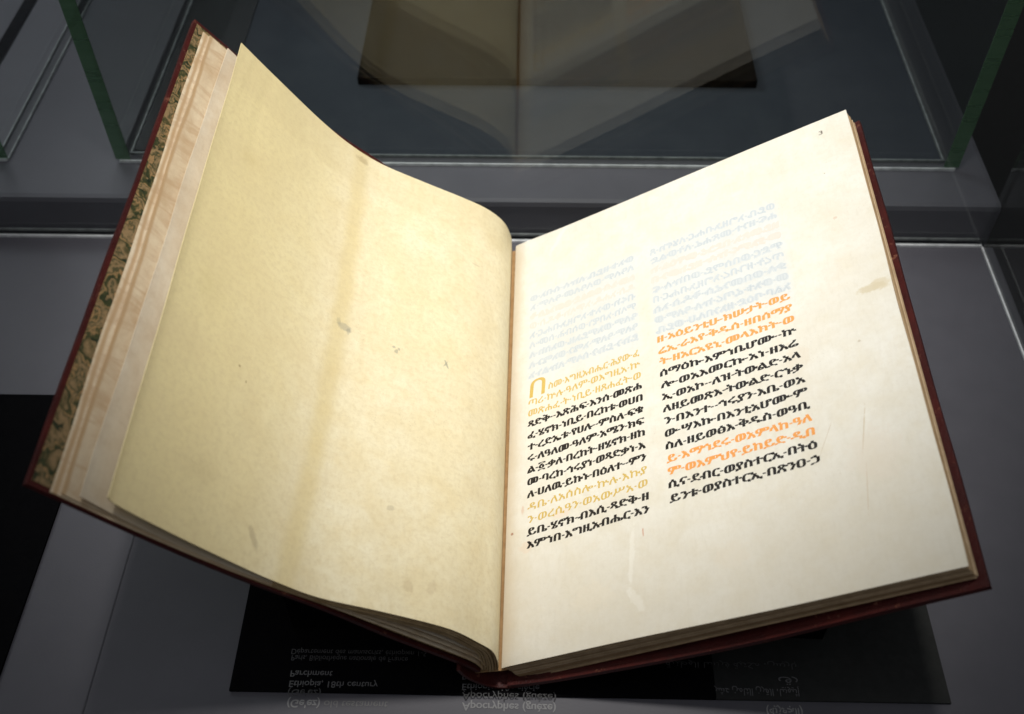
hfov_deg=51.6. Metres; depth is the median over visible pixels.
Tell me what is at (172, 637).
deck
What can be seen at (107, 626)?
deck seam
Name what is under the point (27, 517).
board
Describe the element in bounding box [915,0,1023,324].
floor
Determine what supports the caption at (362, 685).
on the board at (270, 638)
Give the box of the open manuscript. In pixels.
[23,19,991,688]
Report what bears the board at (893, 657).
on the deck
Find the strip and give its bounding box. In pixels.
[0,0,36,63]
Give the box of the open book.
[357,0,756,87]
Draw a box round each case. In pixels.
[0,0,91,160]
[0,227,1023,358]
[58,0,1023,170]
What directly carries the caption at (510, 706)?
on the board at (270, 638)
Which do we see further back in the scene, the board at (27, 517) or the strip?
the strip
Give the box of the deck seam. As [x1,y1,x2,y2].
[81,535,133,713]
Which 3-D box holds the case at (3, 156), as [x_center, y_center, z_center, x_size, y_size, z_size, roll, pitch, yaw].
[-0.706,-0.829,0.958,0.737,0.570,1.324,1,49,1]
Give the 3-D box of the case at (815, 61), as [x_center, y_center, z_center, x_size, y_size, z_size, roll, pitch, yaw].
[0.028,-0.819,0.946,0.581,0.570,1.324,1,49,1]
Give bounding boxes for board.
[0,394,60,674]
[229,584,715,699]
[711,605,950,703]
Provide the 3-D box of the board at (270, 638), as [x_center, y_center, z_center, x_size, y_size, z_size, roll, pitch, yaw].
[-0.019,0.131,0.545,0.237,0.001,0.090,1,49,1]
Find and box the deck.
[0,237,1023,713]
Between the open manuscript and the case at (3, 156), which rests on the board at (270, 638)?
the open manuscript
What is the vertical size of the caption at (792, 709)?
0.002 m
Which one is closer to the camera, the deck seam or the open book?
the deck seam
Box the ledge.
[0,0,1000,247]
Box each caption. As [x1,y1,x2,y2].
[287,648,425,707]
[462,676,555,711]
[666,660,802,713]
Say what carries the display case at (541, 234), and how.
on the deck
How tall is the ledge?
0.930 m

